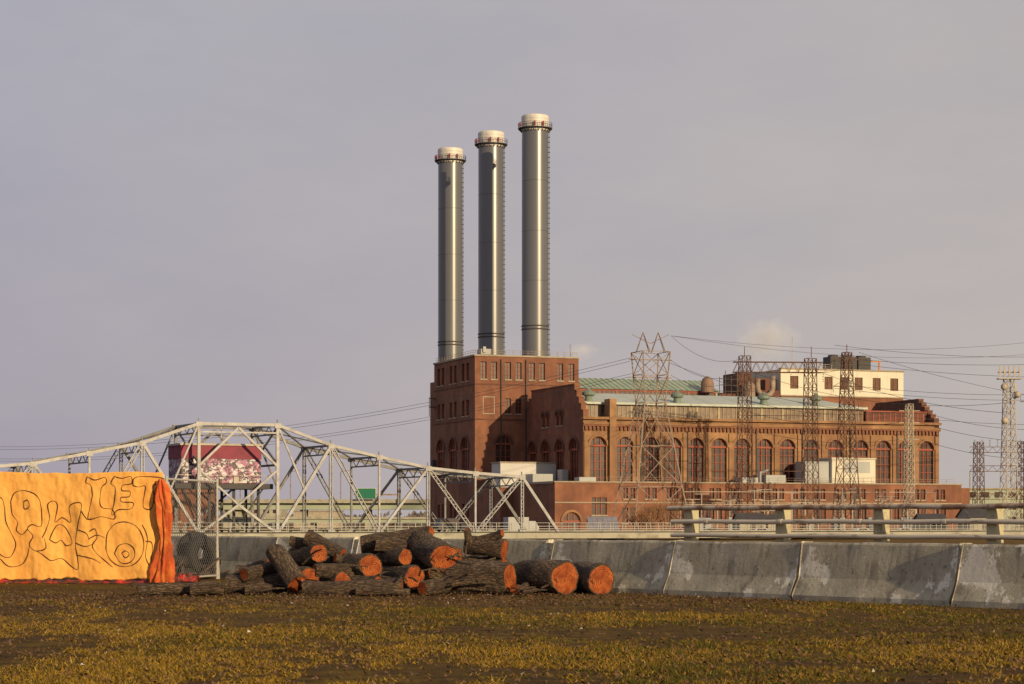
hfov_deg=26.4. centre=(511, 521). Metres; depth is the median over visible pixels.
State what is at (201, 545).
tyre
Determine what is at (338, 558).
log
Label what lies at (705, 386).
power lines
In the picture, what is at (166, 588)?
log
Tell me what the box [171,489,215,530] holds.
brick gatehouse
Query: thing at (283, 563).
log
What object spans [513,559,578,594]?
log
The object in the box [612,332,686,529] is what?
transmission tower
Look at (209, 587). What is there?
log
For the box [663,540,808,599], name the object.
concrete barrier
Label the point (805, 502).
switchyard
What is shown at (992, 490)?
warehouse
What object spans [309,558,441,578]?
log
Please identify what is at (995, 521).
pipe railing
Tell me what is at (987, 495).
windows
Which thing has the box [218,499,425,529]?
elevated highway
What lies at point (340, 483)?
street lamp
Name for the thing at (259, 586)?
log
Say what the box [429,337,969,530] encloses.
power station
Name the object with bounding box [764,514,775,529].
shed
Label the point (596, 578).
log
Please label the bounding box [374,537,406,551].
log
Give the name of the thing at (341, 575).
log
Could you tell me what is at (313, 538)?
log
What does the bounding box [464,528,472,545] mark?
log
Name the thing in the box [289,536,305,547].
log
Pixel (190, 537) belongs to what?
tyre
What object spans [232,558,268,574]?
log
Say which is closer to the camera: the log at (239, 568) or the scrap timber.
the log at (239, 568)
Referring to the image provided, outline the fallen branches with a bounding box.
[124,540,548,594]
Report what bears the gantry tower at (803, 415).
on the ground at (437, 672)
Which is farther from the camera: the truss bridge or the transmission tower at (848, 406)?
the transmission tower at (848, 406)
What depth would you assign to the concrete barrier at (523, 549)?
35.79 m
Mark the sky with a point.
(211, 210)
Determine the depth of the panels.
421.07 m
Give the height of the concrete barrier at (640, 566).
0.825 m
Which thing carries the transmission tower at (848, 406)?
on the ground at (437, 672)
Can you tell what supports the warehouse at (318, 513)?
on the ground at (437, 672)
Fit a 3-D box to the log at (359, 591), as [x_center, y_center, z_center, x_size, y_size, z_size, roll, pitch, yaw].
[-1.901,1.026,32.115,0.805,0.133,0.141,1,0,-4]
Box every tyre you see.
[173,555,187,566]
[175,567,195,575]
[177,531,207,563]
[185,535,221,577]
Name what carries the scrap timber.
on the ground at (437, 672)
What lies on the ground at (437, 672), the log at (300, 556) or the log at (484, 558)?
the log at (484, 558)
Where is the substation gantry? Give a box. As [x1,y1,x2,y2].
[970,442,1023,529]
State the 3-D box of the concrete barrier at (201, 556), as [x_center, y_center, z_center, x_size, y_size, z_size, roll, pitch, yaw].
[-7.004,0.689,45.557,0.638,0.822,2.937,0,0,-36]
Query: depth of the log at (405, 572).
32.97 m
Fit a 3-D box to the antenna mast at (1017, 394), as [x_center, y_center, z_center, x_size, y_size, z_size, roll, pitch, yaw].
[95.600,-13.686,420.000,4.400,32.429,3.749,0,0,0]
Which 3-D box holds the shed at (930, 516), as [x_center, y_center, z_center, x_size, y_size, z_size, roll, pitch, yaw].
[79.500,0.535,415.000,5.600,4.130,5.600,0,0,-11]
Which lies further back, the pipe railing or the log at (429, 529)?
the pipe railing
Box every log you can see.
[137,583,213,595]
[190,581,223,595]
[225,573,285,593]
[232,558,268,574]
[236,565,273,574]
[239,561,276,581]
[245,583,271,593]
[266,544,305,592]
[276,566,318,590]
[288,544,327,566]
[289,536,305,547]
[302,577,402,595]
[303,531,345,557]
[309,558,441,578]
[312,563,355,577]
[319,570,350,580]
[324,553,382,575]
[333,553,344,562]
[350,575,382,580]
[355,587,409,595]
[360,529,417,554]
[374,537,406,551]
[376,547,411,565]
[381,565,424,590]
[407,529,458,572]
[410,526,433,534]
[410,566,429,592]
[417,577,451,594]
[442,560,515,594]
[454,546,461,559]
[462,556,507,561]
[463,536,507,560]
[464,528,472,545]
[477,529,503,540]
[510,582,529,594]
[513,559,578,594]
[572,561,613,594]
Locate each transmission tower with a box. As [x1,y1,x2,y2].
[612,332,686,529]
[831,345,863,529]
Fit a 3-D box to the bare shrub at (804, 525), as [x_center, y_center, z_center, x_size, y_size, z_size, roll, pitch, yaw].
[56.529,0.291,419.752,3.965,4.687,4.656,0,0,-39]
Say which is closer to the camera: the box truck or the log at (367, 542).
the log at (367, 542)
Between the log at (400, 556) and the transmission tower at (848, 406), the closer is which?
the log at (400, 556)
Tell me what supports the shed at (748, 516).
on the ground at (437, 672)
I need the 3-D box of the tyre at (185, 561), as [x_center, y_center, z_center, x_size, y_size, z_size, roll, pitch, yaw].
[-6.550,0.770,42.250,0.837,0.206,0.837,0,-4,0]
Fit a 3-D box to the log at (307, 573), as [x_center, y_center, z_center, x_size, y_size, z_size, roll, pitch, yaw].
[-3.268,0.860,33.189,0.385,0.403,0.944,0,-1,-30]
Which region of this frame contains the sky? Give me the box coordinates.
[0,0,1023,516]
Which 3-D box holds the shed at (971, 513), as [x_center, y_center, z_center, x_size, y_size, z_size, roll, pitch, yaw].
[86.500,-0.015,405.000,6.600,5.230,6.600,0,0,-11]
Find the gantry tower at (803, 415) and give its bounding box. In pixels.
[732,347,826,529]
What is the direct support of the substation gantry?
on the ground at (437, 672)
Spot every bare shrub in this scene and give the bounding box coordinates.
[627,510,645,529]
[633,504,665,529]
[648,498,681,529]
[796,512,813,529]
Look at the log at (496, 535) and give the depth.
33.80 m
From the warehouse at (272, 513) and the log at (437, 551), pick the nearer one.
the log at (437, 551)
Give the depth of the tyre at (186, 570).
41.89 m
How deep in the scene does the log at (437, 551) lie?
33.06 m
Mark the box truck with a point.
(513, 521)
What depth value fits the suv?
287.07 m
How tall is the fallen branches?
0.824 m
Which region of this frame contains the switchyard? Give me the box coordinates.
[672,484,940,529]
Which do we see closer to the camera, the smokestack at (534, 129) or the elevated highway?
the smokestack at (534, 129)
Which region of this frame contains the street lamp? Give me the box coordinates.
[340,470,349,498]
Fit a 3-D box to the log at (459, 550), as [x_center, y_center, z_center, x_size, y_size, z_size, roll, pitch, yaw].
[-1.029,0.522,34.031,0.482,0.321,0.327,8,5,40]
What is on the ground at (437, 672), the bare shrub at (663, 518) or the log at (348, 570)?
the bare shrub at (663, 518)
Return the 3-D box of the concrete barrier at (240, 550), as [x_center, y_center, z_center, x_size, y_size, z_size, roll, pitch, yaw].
[-5.271,0.687,43.182,0.638,0.827,2.830,0,0,-36]
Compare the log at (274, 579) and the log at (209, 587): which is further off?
the log at (274, 579)
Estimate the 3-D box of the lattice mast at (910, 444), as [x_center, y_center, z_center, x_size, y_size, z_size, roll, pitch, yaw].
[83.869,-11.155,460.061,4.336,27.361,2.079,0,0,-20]
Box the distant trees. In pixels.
[218,511,425,525]
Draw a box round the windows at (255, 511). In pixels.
[224,510,275,512]
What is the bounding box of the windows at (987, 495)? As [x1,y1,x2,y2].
[970,492,1016,518]
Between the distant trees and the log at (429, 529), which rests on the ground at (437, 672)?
the distant trees
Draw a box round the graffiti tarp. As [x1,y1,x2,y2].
[0,472,199,582]
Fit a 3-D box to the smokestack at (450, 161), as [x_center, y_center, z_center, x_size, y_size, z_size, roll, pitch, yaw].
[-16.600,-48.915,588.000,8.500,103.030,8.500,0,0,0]
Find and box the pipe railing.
[667,503,1023,543]
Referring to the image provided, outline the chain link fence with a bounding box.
[165,476,219,582]
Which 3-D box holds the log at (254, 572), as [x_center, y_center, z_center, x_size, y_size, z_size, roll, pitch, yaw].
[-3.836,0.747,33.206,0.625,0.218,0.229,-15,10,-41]
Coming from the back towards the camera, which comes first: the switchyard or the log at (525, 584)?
the switchyard
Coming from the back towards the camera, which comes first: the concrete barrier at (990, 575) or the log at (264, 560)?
the log at (264, 560)
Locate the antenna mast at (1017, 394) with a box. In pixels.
[996,366,1021,529]
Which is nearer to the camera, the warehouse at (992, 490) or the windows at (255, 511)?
the warehouse at (992, 490)
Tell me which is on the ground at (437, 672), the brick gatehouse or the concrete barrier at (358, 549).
the concrete barrier at (358, 549)
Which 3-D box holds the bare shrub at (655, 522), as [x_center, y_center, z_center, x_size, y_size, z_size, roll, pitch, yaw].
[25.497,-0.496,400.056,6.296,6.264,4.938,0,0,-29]
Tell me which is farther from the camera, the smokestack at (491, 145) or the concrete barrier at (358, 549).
the smokestack at (491, 145)
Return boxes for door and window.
[933,524,944,529]
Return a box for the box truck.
[503,517,538,530]
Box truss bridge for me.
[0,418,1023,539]
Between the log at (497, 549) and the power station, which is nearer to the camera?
the log at (497, 549)
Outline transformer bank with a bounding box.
[699,511,913,529]
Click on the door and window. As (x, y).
(934, 525)
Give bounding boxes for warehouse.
[223,510,287,527]
[293,510,343,527]
[970,488,1022,529]
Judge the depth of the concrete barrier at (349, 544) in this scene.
40.18 m
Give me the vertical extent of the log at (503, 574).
0.551 m
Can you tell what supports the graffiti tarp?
on the ground at (437, 672)
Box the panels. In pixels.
[587,517,618,529]
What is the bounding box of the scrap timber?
[175,557,229,577]
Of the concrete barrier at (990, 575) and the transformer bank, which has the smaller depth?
the concrete barrier at (990, 575)
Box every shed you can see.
[732,513,766,529]
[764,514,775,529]
[913,514,947,529]
[955,509,986,529]
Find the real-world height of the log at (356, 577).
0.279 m
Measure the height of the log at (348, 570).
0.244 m
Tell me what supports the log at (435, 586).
on the ground at (437, 672)
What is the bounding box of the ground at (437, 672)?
[0,522,1023,683]
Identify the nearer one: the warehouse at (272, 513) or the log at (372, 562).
the log at (372, 562)
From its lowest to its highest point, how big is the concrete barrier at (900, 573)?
0.822 m
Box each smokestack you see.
[435,147,465,361]
[475,130,507,354]
[518,113,551,355]
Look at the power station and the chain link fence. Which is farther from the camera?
the power station
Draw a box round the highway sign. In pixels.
[353,488,396,498]
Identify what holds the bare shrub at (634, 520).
on the ground at (437, 672)
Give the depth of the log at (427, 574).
33.69 m
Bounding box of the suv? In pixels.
[433,518,467,531]
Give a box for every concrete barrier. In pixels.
[171,535,210,558]
[208,535,278,576]
[276,536,358,557]
[356,537,442,553]
[442,538,553,563]
[551,539,674,594]
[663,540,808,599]
[792,542,961,605]
[951,543,1023,609]
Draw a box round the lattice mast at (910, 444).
[899,404,919,516]
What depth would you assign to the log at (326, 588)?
32.22 m
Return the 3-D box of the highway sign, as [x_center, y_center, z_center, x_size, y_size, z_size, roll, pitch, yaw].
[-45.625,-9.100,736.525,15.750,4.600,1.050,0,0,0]
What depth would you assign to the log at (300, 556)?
33.48 m
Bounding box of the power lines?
[0,336,1023,460]

